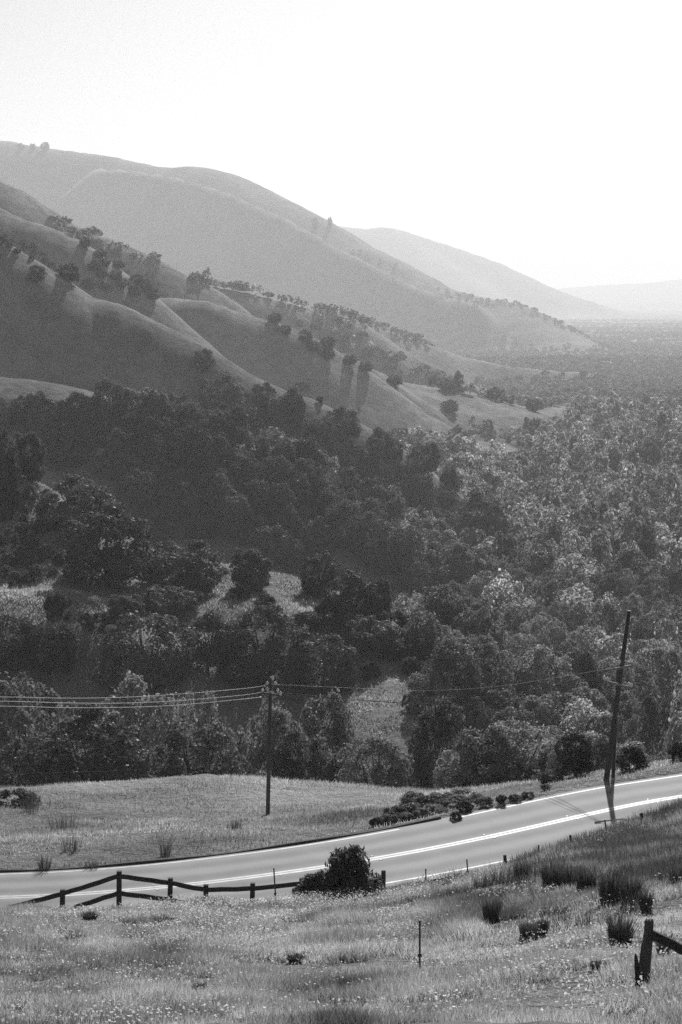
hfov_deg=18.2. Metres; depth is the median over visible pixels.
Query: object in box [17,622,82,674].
oak tree
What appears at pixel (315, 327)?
oak tree
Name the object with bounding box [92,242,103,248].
oak tree
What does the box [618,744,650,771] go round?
shrub
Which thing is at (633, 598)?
valley tree
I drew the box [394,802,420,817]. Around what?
shrub
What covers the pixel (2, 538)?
shrub
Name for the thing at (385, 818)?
shrub
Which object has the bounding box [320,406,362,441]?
oak tree
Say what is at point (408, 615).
valley tree
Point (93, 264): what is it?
oak tree
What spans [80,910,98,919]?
weed
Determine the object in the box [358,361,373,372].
oak tree
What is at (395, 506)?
oak tree
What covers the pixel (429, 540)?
oak tree
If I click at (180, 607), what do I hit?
oak tree
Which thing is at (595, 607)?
valley tree
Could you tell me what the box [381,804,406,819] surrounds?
shrub
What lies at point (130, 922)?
weed
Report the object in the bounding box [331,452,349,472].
oak tree
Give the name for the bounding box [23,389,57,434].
oak tree
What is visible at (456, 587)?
valley tree
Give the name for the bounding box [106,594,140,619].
oak tree
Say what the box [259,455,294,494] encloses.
oak tree
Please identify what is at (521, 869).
rush clump
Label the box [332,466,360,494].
oak tree
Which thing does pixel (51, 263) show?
shrub
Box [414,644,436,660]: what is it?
shrub
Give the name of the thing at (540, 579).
valley tree
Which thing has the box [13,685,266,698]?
power line
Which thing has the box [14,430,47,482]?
oak tree
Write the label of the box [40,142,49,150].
oak tree
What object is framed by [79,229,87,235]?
oak tree
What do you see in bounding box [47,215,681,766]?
forest
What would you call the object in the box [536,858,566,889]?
rush clump
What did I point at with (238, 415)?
oak tree
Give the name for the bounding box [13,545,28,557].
shrub
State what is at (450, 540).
oak tree
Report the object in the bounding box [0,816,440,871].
kerb
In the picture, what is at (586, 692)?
valley tree
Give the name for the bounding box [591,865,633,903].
rush clump
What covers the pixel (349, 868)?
bush
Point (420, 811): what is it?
shrub
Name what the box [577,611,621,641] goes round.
valley tree
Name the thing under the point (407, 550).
oak tree
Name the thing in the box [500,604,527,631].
valley tree
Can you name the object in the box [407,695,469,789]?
oak tree
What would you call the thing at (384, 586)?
bay tree
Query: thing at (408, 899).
weed
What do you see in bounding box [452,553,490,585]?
oak tree
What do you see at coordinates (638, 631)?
valley tree
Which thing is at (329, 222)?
oak tree
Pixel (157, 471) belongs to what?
oak tree
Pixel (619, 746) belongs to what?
roadside tree
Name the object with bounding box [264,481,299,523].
oak tree
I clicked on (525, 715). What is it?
valley tree
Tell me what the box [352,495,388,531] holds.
oak tree
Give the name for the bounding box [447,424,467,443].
oak tree
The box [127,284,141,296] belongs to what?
oak tree
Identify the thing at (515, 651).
valley tree
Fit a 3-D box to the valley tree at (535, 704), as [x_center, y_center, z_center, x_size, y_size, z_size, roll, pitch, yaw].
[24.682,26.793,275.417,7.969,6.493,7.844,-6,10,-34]
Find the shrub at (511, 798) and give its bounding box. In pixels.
[508,793,522,801]
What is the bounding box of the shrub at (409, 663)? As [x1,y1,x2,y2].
[400,656,418,674]
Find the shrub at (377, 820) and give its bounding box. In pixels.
[368,816,383,827]
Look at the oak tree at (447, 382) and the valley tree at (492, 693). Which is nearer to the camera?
the valley tree at (492, 693)
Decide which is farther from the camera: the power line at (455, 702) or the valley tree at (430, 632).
the valley tree at (430, 632)
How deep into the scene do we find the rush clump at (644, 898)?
63.43 m
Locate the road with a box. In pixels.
[0,773,681,909]
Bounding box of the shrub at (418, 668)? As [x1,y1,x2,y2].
[414,660,426,673]
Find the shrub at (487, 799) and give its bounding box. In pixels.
[479,796,493,806]
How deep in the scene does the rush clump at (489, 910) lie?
68.48 m
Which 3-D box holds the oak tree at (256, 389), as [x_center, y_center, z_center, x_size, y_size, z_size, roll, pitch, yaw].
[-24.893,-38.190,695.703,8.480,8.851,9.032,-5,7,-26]
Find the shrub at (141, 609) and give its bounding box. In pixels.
[126,593,145,617]
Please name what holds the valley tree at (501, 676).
on the terrain at (60, 337)
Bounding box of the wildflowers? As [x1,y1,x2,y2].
[0,825,681,1023]
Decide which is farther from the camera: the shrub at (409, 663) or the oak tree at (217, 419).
the oak tree at (217, 419)
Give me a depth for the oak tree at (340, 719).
187.91 m
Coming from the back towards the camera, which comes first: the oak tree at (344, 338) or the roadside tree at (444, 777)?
the oak tree at (344, 338)
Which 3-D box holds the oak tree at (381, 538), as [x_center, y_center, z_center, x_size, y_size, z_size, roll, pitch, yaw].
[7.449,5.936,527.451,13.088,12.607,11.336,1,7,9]
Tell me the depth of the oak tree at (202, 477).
522.06 m
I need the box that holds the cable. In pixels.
[13,673,613,773]
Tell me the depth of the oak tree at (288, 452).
546.15 m
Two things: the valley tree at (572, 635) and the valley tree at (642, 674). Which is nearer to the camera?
the valley tree at (642, 674)
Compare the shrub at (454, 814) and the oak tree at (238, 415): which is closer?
the shrub at (454, 814)
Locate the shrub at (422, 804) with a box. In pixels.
[411,800,433,810]
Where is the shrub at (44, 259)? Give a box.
[40,257,48,262]
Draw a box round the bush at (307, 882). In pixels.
[291,871,329,898]
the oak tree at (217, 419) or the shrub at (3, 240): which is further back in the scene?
the shrub at (3, 240)
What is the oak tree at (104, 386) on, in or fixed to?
on the terrain at (60, 337)
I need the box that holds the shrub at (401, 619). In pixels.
[384,609,409,628]
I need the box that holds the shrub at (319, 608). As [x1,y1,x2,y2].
[310,598,341,623]
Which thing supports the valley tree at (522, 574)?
on the terrain at (60, 337)
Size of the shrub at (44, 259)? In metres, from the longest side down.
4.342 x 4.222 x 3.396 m
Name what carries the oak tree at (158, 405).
on the terrain at (60, 337)
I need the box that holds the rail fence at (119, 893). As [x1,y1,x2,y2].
[11,870,303,907]
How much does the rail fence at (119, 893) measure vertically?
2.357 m
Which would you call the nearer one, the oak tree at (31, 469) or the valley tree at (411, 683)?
the valley tree at (411, 683)
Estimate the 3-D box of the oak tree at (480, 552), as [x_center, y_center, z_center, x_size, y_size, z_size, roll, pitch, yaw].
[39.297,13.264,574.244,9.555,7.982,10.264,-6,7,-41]
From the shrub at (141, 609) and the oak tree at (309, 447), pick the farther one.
the oak tree at (309, 447)
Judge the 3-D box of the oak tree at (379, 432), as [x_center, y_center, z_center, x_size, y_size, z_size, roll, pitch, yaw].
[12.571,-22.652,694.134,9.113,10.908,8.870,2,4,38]
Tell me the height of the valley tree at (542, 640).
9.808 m
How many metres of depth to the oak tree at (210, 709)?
228.35 m
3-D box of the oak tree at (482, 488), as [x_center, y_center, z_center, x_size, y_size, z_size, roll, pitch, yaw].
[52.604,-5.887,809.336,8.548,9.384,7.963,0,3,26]
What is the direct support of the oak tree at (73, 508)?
on the terrain at (60, 337)
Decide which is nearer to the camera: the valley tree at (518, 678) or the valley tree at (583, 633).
the valley tree at (518, 678)
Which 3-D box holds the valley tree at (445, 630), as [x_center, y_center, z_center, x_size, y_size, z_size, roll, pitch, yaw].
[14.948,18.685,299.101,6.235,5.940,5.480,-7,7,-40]
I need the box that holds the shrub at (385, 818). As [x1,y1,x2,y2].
[381,814,400,824]
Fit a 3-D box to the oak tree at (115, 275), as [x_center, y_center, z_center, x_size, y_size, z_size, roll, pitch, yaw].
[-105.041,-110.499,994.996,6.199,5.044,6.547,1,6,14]
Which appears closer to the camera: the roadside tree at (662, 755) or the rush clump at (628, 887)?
the rush clump at (628, 887)
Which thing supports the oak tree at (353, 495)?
on the terrain at (60, 337)
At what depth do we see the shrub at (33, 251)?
986.30 m
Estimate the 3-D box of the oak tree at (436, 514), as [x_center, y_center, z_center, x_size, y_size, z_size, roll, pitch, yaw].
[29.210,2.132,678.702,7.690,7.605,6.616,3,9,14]
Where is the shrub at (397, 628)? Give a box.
[385,625,401,636]
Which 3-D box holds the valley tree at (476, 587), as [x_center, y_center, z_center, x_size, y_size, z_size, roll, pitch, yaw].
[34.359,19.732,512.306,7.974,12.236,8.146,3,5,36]
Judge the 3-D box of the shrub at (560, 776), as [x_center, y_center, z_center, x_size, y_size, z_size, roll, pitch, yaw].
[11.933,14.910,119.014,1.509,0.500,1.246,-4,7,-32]
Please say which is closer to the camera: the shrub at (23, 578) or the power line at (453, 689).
the power line at (453, 689)
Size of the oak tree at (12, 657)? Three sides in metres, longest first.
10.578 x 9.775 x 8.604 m
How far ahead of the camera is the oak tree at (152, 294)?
1000.45 m
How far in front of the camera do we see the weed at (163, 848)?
101.08 m
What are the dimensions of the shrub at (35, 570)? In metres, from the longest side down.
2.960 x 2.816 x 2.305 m
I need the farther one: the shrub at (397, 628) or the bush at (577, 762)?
the shrub at (397, 628)
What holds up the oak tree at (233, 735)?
on the terrain at (60, 337)
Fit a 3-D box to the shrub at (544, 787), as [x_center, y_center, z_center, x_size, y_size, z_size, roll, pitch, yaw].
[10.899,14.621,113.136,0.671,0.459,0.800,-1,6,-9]
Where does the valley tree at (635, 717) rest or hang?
on the terrain at (60, 337)
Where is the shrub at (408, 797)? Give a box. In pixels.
[399,790,423,803]
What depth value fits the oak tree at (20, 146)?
5598.20 m
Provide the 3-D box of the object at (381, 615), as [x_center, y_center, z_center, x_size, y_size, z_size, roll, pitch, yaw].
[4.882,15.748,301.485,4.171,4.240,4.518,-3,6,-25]
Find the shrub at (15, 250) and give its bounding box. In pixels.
[12,248,21,253]
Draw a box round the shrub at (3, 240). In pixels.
[0,235,6,244]
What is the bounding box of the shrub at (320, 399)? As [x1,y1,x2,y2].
[315,396,323,404]
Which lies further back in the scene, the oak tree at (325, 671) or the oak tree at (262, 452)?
the oak tree at (262, 452)
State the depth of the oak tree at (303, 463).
543.19 m
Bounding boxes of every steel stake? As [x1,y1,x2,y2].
[273,868,276,900]
[418,920,421,969]
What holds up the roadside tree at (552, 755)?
on the terrain at (60, 337)
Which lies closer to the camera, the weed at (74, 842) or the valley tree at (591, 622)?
the weed at (74, 842)
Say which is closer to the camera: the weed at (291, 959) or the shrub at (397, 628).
the weed at (291, 959)
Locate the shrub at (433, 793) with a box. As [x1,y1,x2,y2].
[429,791,440,795]
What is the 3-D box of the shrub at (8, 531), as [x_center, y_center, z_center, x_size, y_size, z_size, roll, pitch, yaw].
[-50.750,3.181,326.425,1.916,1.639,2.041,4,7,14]
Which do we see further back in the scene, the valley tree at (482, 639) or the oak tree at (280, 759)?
the valley tree at (482, 639)
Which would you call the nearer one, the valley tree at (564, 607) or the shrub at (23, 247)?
the valley tree at (564, 607)
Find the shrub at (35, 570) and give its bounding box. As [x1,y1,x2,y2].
[27,564,47,576]
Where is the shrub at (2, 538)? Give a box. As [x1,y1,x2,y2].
[0,533,6,545]
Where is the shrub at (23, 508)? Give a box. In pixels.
[19,505,29,514]
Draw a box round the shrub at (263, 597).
[253,593,276,605]
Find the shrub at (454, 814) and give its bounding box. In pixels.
[449,810,461,820]
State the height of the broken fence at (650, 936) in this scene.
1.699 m
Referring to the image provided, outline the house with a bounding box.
[597,356,610,360]
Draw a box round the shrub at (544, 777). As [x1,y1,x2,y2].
[537,772,556,784]
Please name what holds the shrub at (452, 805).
on the terrain at (60, 337)
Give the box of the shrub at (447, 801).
[439,797,457,807]
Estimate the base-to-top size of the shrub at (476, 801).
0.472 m
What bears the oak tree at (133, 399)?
on the terrain at (60, 337)
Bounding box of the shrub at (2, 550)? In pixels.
[0,547,5,560]
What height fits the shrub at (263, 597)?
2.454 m
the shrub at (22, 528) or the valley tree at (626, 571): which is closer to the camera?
the shrub at (22, 528)
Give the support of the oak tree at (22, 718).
on the terrain at (60, 337)
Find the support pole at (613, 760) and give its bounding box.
[611,665,618,778]
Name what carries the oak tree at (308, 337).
on the terrain at (60, 337)
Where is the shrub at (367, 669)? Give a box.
[359,660,381,681]
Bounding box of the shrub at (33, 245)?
[29,243,36,248]
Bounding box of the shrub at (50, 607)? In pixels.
[41,592,71,620]
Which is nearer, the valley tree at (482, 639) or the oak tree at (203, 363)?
the valley tree at (482, 639)
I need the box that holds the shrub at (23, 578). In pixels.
[18,573,35,583]
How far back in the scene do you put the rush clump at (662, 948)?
51.08 m
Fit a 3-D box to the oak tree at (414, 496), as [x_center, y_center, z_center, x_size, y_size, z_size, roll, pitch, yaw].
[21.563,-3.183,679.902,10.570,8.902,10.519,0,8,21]
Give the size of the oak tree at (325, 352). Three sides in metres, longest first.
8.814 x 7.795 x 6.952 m
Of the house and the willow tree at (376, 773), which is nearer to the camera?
the willow tree at (376, 773)
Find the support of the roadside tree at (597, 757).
on the terrain at (60, 337)
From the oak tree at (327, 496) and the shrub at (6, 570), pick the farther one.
the oak tree at (327, 496)
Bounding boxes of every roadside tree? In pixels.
[432,747,468,789]
[450,724,527,787]
[521,756,551,780]
[544,743,595,776]
[590,750,606,771]
[595,738,655,769]
[647,751,666,762]
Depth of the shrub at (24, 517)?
330.03 m
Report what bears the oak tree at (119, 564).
on the terrain at (60, 337)
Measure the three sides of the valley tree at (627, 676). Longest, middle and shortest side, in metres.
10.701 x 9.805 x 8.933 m
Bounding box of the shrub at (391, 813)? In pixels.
[380,811,401,822]
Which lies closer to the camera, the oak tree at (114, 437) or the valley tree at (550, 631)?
the valley tree at (550, 631)
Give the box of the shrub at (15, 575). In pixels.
[7,571,21,586]
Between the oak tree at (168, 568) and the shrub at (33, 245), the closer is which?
the oak tree at (168, 568)
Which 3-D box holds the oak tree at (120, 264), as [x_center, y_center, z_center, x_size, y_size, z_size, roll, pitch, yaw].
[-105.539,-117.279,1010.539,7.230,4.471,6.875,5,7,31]
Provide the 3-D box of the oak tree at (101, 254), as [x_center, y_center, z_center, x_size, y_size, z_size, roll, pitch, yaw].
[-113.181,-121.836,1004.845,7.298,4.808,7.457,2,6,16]
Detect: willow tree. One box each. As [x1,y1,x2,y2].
[334,733,414,788]
[475,716,556,782]
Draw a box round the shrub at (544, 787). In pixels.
[540,783,551,790]
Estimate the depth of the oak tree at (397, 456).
693.62 m
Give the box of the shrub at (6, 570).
[0,565,12,578]
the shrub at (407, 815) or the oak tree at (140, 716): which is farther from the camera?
the oak tree at (140, 716)
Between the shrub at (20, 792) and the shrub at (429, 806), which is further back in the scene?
the shrub at (20, 792)
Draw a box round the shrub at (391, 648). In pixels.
[380,637,418,659]
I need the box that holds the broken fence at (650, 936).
[634,919,681,986]
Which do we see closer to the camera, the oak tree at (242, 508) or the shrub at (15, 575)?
the shrub at (15, 575)
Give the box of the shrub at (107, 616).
[87,611,118,632]
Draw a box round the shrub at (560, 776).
[548,774,564,782]
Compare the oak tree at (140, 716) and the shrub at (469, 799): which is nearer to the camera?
the shrub at (469, 799)
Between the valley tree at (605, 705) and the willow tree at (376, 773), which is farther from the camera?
the valley tree at (605, 705)
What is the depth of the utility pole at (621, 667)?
109.60 m
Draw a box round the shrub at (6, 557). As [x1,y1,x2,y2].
[0,551,17,566]
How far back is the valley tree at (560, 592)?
498.97 m
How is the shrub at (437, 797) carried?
on the terrain at (60, 337)
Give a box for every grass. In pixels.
[0,473,681,1023]
[434,796,681,935]
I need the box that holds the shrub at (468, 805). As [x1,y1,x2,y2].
[455,799,474,812]
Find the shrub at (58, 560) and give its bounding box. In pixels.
[51,553,64,566]
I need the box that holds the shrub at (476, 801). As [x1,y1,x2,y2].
[472,795,489,804]
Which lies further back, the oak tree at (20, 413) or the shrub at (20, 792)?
the oak tree at (20, 413)
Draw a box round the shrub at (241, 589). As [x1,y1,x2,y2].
[229,585,252,599]
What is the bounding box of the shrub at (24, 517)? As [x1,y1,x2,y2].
[19,514,28,523]
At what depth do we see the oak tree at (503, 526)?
618.92 m
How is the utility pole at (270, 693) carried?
on the terrain at (60, 337)
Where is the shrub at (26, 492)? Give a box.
[22,485,37,499]
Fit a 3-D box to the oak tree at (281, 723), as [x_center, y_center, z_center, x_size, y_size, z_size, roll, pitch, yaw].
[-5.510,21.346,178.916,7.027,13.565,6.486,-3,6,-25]
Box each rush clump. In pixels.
[478,893,505,923]
[508,859,531,880]
[517,917,540,940]
[534,917,549,934]
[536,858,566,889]
[555,860,580,888]
[572,862,599,890]
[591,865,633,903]
[601,907,641,947]
[614,871,647,905]
[636,889,656,912]
[655,938,675,956]
[666,865,681,881]
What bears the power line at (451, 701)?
attached to the utility pole at (270, 693)
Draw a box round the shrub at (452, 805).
[448,803,463,809]
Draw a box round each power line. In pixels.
[0,692,261,703]
[0,697,259,707]
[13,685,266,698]
[278,668,610,690]
[282,681,601,702]
[286,669,613,703]
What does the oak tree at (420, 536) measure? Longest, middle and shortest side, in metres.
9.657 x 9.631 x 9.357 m
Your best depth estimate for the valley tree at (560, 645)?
406.90 m
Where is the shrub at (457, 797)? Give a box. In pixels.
[450,794,466,800]
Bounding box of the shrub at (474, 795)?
[468,792,482,802]
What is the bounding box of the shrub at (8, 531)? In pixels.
[3,528,14,536]
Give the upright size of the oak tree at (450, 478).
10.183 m
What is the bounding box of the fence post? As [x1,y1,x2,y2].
[381,870,385,888]
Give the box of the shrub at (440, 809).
[435,807,449,812]
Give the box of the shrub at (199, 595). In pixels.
[166,588,204,609]
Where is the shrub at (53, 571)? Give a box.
[47,567,59,576]
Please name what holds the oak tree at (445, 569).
on the terrain at (60, 337)
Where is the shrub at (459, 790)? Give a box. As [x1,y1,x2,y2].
[450,786,471,794]
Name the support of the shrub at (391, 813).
on the terrain at (60, 337)
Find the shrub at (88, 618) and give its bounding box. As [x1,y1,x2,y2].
[77,611,93,626]
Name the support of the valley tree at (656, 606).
on the terrain at (60, 337)
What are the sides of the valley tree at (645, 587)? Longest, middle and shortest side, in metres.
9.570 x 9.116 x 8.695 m
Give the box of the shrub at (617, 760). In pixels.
[616,755,625,767]
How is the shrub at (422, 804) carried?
on the terrain at (60, 337)
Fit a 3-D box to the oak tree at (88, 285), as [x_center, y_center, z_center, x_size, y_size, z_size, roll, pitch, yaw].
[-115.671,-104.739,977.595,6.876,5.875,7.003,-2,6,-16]
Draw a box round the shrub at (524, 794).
[520,791,534,798]
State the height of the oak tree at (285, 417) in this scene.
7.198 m
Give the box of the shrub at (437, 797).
[429,794,448,806]
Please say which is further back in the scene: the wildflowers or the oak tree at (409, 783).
the oak tree at (409, 783)
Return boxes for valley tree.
[397,609,443,659]
[405,604,430,632]
[405,671,450,716]
[414,636,485,718]
[415,581,468,638]
[439,630,481,659]
[441,625,464,637]
[443,579,470,600]
[450,598,493,634]
[451,634,514,686]
[453,592,513,651]
[455,696,493,738]
[456,642,516,713]
[467,569,499,606]
[470,559,491,578]
[471,688,524,722]
[486,559,515,581]
[487,704,537,745]
[495,584,515,608]
[498,640,533,675]
[498,691,529,709]
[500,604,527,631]
[503,650,531,692]
[504,694,560,731]
[507,634,526,650]
[511,568,534,597]
[514,644,572,711]
[519,598,533,612]
[519,614,549,643]
[521,633,555,656]
[525,687,586,734]
[528,605,548,624]
[530,576,550,598]
[535,620,568,651]
[538,725,563,744]
[541,646,601,697]
[544,601,574,634]
[546,588,578,617]
[549,675,602,730]
[551,640,579,656]
[561,573,597,601]
[567,630,578,640]
[573,655,622,710]
[575,624,604,650]
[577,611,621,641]
[585,691,612,733]
[589,573,603,591]
[590,601,598,614]
[595,656,638,717]
[596,572,634,605]
[609,689,646,723]
[613,663,659,706]
[617,714,648,745]
[619,593,643,616]
[619,639,641,658]
[621,568,638,587]
[621,605,642,626]
[623,704,665,747]
[629,615,666,643]
[629,640,666,665]
[636,575,671,609]
[642,676,675,706]
[648,600,675,622]
[667,565,681,596]
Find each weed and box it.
[19,790,41,813]
[34,852,54,868]
[42,803,79,830]
[56,835,83,851]
[57,931,88,942]
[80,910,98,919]
[82,859,98,868]
[116,918,143,926]
[151,912,177,922]
[156,832,174,856]
[188,981,209,989]
[225,817,242,830]
[286,952,305,963]
[402,894,427,903]
[589,958,613,971]
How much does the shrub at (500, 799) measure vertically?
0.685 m
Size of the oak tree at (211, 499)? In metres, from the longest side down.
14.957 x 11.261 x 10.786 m
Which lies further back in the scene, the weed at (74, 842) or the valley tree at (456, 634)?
the valley tree at (456, 634)
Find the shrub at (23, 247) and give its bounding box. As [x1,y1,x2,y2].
[20,244,29,249]
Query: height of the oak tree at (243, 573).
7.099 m
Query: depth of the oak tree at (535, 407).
1342.15 m
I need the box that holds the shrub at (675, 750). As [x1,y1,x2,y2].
[667,739,681,761]
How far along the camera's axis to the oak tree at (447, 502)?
689.42 m
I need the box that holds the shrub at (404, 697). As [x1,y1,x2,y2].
[401,692,416,710]
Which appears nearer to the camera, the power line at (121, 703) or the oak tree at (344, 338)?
the power line at (121, 703)
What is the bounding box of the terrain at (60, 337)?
[0,141,681,1023]
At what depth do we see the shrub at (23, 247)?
987.76 m
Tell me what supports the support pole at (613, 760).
on the terrain at (60, 337)
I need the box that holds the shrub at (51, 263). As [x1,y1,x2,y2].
[48,262,55,267]
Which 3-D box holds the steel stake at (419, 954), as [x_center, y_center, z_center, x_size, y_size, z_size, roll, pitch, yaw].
[2.130,11.914,57.710,0.105,1.799,0.048,0,6,0]
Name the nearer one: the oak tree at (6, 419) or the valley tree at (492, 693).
the valley tree at (492, 693)
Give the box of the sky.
[0,0,681,288]
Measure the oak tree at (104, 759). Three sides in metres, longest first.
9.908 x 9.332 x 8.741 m
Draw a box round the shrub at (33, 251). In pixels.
[30,249,37,254]
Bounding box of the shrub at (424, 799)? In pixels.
[415,795,440,809]
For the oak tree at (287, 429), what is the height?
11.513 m
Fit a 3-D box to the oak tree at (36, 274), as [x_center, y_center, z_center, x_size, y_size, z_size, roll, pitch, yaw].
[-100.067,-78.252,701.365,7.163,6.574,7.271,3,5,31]
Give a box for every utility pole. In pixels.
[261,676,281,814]
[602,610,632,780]
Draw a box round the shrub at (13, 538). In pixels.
[9,533,26,545]
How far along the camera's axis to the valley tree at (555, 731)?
266.20 m
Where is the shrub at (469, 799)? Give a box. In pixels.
[460,797,474,802]
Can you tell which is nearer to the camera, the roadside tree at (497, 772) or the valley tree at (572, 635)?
the roadside tree at (497, 772)
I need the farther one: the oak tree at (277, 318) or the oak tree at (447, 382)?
the oak tree at (447, 382)
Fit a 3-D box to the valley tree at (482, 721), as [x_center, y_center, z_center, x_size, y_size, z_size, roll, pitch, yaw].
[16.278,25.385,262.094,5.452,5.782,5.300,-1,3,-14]
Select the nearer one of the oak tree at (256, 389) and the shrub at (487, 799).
the shrub at (487, 799)
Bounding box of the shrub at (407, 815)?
[399,812,413,821]
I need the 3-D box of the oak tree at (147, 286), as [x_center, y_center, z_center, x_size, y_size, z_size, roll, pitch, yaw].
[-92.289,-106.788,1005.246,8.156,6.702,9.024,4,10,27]
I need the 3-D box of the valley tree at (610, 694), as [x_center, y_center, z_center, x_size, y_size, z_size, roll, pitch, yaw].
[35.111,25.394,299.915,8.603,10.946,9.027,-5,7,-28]
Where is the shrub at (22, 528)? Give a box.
[13,522,33,535]
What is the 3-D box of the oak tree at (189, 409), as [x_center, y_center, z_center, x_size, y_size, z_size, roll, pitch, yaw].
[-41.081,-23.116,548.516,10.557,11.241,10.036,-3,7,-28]
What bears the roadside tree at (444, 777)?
on the terrain at (60, 337)
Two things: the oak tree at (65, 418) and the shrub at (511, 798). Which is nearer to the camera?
the shrub at (511, 798)
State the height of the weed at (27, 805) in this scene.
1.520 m
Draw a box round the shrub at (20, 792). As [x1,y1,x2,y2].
[0,788,42,808]
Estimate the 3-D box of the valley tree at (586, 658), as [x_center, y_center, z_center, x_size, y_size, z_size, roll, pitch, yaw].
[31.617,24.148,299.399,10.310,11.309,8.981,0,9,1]
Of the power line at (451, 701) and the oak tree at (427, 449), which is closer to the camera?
the power line at (451, 701)
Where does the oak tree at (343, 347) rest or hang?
on the terrain at (60, 337)
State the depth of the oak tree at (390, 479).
679.25 m
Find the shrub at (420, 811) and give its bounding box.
[408,807,433,818]
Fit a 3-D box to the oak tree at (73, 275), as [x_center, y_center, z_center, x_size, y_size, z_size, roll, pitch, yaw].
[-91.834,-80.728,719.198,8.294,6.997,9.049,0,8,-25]
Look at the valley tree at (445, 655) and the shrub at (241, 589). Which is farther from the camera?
the shrub at (241, 589)
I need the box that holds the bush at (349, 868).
[314,844,384,898]
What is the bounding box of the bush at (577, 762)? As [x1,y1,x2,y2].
[553,731,596,776]
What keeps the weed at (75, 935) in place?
on the terrain at (60, 337)
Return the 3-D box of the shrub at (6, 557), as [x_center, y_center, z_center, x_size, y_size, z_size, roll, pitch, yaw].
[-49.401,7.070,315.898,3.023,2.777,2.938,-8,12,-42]
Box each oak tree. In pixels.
[0,397,13,431]
[0,614,42,675]
[0,671,88,785]
[0,727,77,787]
[9,395,28,426]
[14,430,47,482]
[16,143,24,149]
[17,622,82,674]
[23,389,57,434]
[26,264,47,283]
[29,144,35,149]
[31,701,160,785]
[33,473,120,529]
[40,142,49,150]
[54,397,78,433]
[56,390,101,435]
[57,262,79,281]
[57,501,159,588]
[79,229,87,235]
[79,236,92,247]
[81,277,95,289]
[85,670,195,777]
[86,609,199,697]
[87,259,102,270]
[91,377,127,424]
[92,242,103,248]
[93,248,107,257]
[96,267,108,277]
[100,257,110,265]
[105,428,137,463]
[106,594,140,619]
[109,270,121,279]
[110,250,121,258]
[112,260,125,268]
[112,387,156,421]
[113,467,159,514]
[114,456,145,488]
[115,412,151,444]
[117,278,131,287]
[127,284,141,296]
[129,273,143,283]
[136,388,173,434]
[137,278,152,291]
[139,539,233,593]
[140,462,167,498]
[141,584,199,618]
[145,288,160,299]
[147,519,179,550]
[147,718,251,778]
[161,292,168,296]
[162,401,199,434]
[166,391,195,421]
[174,688,226,768]
[181,609,235,673]
[184,408,230,442]
[191,348,216,371]
[193,467,229,501]
[195,371,246,411]
[200,471,242,525]
[204,402,248,446]
[211,493,252,537]
[211,602,319,691]
[214,724,261,769]
[223,446,258,478]
[227,456,264,497]
[228,547,274,591]
[233,476,269,516]
[237,515,267,547]
[240,692,314,780]
[244,435,269,461]
[244,523,292,567]
[251,381,277,405]
[254,394,284,427]
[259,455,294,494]
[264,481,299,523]
[265,728,328,781]
[266,313,282,322]
[268,423,298,439]
[269,504,302,541]
[270,441,296,474]
[272,470,312,509]
[277,325,291,334]
[277,386,307,427]
[281,633,358,695]
[283,400,298,420]
[290,435,329,474]
[293,458,326,492]
[295,320,303,326]
[295,418,322,436]
[297,553,340,597]
[297,686,370,782]
[298,329,312,341]
[298,421,336,457]
[306,340,321,350]
[308,476,339,506]
[308,487,343,525]
[310,321,320,329]
[311,218,318,228]
[315,752,365,783]
[320,336,335,348]
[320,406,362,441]
[321,348,334,359]
[321,569,382,620]
[322,498,365,551]
[327,217,332,226]
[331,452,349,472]
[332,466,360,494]
[337,615,398,651]
[338,488,364,509]
[339,343,348,350]
[341,334,349,341]
[343,354,357,364]
[348,511,396,556]
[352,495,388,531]
[356,477,389,506]
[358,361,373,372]
[366,426,392,457]
[369,485,405,521]
[371,518,398,535]
[380,473,401,491]
[384,438,404,462]
[386,374,402,385]
[388,526,423,576]
[390,747,422,787]
[393,526,424,550]
[396,557,433,596]
[399,471,436,510]
[400,489,423,512]
[406,440,441,472]
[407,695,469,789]
[418,541,478,584]
[420,539,443,563]
[422,517,453,538]
[428,507,442,517]
[436,490,458,508]
[437,378,456,390]
[438,465,460,490]
[439,399,459,412]
[441,539,468,558]
[442,510,461,526]
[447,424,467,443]
[448,490,510,559]
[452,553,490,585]
[453,749,499,786]
[473,485,489,493]
[474,547,498,563]
[525,398,544,411]
[590,732,608,759]
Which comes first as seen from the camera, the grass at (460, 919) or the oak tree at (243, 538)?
the grass at (460, 919)
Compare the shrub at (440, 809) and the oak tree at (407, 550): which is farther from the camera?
the oak tree at (407, 550)
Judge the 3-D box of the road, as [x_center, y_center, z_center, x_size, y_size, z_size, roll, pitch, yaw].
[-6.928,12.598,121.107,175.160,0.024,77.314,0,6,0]
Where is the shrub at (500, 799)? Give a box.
[494,794,506,805]
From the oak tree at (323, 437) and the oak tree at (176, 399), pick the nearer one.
the oak tree at (176, 399)
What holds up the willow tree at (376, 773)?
on the terrain at (60, 337)
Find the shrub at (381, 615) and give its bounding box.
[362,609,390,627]
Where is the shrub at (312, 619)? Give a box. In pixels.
[292,610,328,631]
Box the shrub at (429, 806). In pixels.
[422,803,442,813]
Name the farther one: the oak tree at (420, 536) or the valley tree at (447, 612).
the oak tree at (420, 536)
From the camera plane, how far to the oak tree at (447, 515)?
673.62 m
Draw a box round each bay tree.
[0,426,20,507]
[374,576,392,623]
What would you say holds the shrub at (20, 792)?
on the terrain at (60, 337)
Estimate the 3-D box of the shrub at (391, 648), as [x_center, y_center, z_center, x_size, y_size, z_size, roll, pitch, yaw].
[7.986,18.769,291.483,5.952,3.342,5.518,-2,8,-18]
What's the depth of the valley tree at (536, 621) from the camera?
451.17 m
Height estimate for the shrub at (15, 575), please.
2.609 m
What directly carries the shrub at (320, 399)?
on the terrain at (60, 337)

